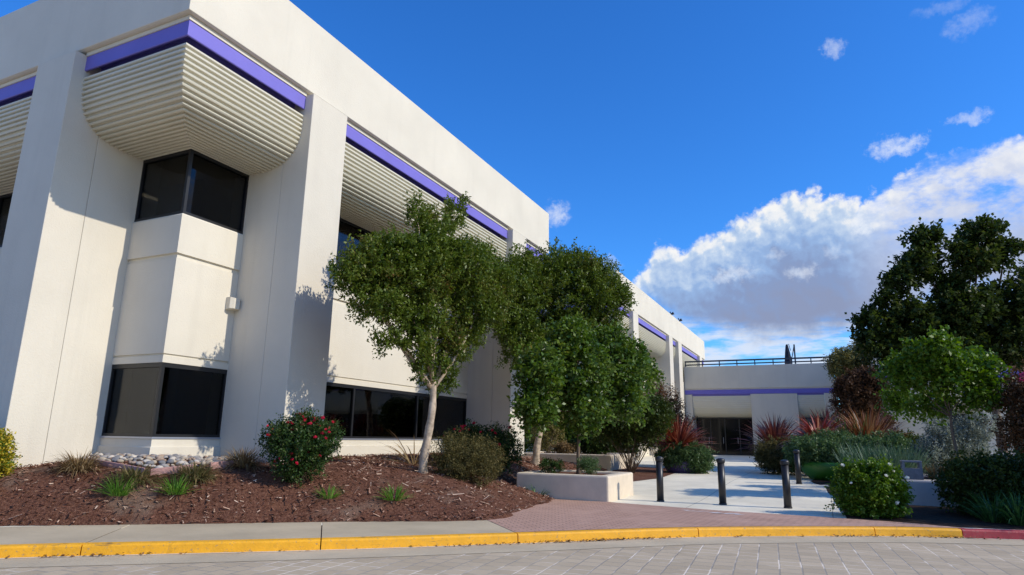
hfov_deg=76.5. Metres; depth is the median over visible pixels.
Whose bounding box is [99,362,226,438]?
window
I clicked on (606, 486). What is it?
concrete planter
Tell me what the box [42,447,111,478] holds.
dry grass clump
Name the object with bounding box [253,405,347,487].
rose bush
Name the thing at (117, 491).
grass tuft
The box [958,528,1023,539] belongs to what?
red kerb
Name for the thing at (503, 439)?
rose bush
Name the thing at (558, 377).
redbud tree
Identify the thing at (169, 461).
river stone
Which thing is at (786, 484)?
bollard
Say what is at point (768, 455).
bushy shrub
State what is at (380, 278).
crape myrtle
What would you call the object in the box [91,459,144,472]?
edging board
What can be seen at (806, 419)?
window
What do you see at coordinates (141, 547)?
yellow kerb
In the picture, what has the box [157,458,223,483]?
dry grass clump
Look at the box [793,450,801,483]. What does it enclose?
bollard
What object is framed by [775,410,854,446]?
red flax
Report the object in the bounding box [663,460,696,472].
planter pot
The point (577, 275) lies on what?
crape myrtle
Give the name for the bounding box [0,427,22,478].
bush
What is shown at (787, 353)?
patio umbrella
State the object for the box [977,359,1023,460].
shrub
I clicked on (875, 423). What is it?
red flax
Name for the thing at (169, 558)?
gutter
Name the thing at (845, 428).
red flax
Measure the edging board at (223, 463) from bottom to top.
0.165 m
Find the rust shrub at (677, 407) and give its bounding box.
[638,379,704,463]
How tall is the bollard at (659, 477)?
1.133 m
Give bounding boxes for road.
[0,538,1023,574]
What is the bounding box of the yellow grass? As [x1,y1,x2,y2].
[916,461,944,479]
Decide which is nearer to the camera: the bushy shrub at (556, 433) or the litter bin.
the litter bin
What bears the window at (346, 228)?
in the office building at (194, 194)
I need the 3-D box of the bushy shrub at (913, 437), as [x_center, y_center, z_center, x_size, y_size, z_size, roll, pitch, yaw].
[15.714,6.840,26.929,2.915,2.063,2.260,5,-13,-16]
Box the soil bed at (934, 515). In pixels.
[811,480,1023,528]
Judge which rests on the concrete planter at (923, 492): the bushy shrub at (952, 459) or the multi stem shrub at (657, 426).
the bushy shrub at (952, 459)
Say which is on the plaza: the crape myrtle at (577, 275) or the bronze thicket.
the bronze thicket
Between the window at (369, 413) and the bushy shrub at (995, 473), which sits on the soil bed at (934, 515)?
the bushy shrub at (995, 473)
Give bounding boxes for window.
[0,193,12,246]
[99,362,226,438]
[134,149,248,233]
[324,382,466,439]
[336,218,466,306]
[800,418,823,436]
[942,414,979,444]
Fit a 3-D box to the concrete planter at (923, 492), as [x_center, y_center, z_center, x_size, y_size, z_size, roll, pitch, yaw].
[11.793,5.344,16.511,3.750,0.940,3.850,-5,-14,25]
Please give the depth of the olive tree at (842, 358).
45.74 m
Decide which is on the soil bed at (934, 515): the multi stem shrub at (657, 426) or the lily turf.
the lily turf
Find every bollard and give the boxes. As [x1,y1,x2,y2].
[655,456,663,501]
[716,458,726,504]
[780,460,791,508]
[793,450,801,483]
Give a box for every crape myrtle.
[323,189,528,472]
[486,237,638,464]
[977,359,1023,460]
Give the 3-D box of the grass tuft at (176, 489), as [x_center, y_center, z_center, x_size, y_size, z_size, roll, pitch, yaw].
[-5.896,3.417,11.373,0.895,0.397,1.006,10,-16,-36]
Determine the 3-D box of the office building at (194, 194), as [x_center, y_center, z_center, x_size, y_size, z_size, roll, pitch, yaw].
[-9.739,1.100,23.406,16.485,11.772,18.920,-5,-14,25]
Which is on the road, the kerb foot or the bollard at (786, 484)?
the kerb foot
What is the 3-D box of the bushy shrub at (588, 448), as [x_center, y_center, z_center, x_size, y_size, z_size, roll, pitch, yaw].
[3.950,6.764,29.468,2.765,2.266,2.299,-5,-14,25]
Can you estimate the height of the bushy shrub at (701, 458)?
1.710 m
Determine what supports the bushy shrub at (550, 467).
in the concrete planter at (606, 486)
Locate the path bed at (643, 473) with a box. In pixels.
[613,467,673,480]
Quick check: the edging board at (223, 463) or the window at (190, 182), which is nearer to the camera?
the edging board at (223, 463)
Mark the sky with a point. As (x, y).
(754, 168)
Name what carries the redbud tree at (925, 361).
on the concrete planter at (923, 492)
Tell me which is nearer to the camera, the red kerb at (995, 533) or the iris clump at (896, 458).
the red kerb at (995, 533)
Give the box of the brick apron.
[489,499,961,531]
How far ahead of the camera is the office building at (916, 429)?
38.56 m
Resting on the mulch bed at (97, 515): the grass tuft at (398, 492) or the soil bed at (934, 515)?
the grass tuft at (398, 492)
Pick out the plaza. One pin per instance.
(750, 487)
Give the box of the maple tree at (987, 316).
[844,213,1023,452]
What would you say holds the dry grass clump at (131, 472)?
on the mulch bed at (97, 515)
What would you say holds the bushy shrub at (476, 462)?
on the mulch bed at (97, 515)
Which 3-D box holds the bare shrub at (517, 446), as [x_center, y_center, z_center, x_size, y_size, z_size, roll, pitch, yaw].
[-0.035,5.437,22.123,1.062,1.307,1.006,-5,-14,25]
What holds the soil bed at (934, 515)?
on the plaza
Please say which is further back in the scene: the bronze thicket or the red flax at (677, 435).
the bronze thicket
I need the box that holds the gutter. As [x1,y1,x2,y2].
[0,536,1023,567]
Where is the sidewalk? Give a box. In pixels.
[0,520,512,544]
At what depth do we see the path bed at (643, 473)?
25.77 m
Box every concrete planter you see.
[517,470,632,501]
[524,451,634,470]
[900,474,984,506]
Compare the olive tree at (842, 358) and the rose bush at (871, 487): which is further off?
the olive tree at (842, 358)
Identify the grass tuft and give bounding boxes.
[86,471,141,495]
[151,473,201,494]
[314,485,344,498]
[372,483,413,500]
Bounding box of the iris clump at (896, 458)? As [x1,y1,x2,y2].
[821,437,938,473]
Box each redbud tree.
[507,311,667,473]
[872,324,1014,456]
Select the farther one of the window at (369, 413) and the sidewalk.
the window at (369, 413)
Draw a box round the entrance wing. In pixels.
[683,356,837,455]
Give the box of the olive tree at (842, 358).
[819,340,870,393]
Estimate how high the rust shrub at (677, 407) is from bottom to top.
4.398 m
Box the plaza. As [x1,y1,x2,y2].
[0,455,1023,531]
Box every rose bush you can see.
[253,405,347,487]
[439,418,525,474]
[823,453,915,518]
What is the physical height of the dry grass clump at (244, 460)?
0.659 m
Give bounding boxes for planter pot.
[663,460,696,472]
[801,462,838,480]
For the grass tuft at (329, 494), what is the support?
on the mulch bed at (97, 515)
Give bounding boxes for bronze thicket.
[827,364,899,431]
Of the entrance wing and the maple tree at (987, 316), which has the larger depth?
the entrance wing
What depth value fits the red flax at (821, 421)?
28.16 m
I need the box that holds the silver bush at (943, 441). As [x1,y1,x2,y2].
[905,409,1001,473]
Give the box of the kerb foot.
[0,536,1017,558]
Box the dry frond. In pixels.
[376,434,446,470]
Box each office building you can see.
[0,0,548,467]
[524,269,704,459]
[870,341,1023,452]
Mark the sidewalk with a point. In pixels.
(88, 533)
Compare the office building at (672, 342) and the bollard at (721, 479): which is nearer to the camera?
the bollard at (721, 479)
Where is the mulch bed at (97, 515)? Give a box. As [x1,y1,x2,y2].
[0,453,607,525]
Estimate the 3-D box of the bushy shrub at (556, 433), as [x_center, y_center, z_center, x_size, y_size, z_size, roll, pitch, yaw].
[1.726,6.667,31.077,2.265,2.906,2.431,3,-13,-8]
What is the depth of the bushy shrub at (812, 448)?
23.16 m
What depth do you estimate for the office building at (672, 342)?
50.35 m
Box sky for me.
[0,0,1023,418]
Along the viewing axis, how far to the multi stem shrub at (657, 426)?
25.61 m
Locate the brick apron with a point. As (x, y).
(558, 514)
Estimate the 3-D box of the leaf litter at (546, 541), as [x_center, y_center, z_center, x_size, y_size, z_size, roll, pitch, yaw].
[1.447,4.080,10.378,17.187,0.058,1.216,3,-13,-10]
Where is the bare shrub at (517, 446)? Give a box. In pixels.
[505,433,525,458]
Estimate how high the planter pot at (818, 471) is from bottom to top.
0.640 m
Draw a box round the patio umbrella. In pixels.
[785,344,795,363]
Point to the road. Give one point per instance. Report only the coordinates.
(846, 559)
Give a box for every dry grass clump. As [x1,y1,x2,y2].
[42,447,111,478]
[97,461,164,489]
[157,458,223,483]
[215,444,266,470]
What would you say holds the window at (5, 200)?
in the office building at (194, 194)
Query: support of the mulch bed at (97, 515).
on the plaza
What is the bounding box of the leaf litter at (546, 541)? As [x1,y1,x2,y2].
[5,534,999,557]
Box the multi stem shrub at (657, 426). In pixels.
[588,391,676,472]
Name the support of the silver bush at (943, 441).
on the soil bed at (934, 515)
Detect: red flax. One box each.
[644,414,716,450]
[728,414,799,451]
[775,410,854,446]
[793,405,850,433]
[819,410,879,439]
[829,404,913,437]
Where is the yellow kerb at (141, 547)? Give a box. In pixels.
[0,526,962,557]
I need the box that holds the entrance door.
[696,417,753,455]
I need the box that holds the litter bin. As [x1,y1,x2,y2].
[900,460,923,479]
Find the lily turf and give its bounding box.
[953,486,1023,525]
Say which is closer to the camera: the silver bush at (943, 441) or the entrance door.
the silver bush at (943, 441)
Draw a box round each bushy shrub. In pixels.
[425,426,510,487]
[524,405,643,456]
[524,415,566,452]
[537,457,568,473]
[549,440,575,453]
[567,426,623,454]
[573,454,601,474]
[653,438,719,473]
[748,433,804,474]
[782,427,914,475]
[887,428,927,454]
[928,444,1023,517]
[935,449,1019,472]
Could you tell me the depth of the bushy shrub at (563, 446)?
28.96 m
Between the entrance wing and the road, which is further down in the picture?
the road
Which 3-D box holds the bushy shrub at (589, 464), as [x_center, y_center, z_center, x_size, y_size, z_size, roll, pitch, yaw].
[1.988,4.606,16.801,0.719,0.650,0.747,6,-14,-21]
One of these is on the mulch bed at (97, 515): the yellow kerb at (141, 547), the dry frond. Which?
the dry frond
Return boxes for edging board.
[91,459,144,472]
[150,464,193,474]
[210,460,237,468]
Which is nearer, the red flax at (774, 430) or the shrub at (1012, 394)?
the shrub at (1012, 394)

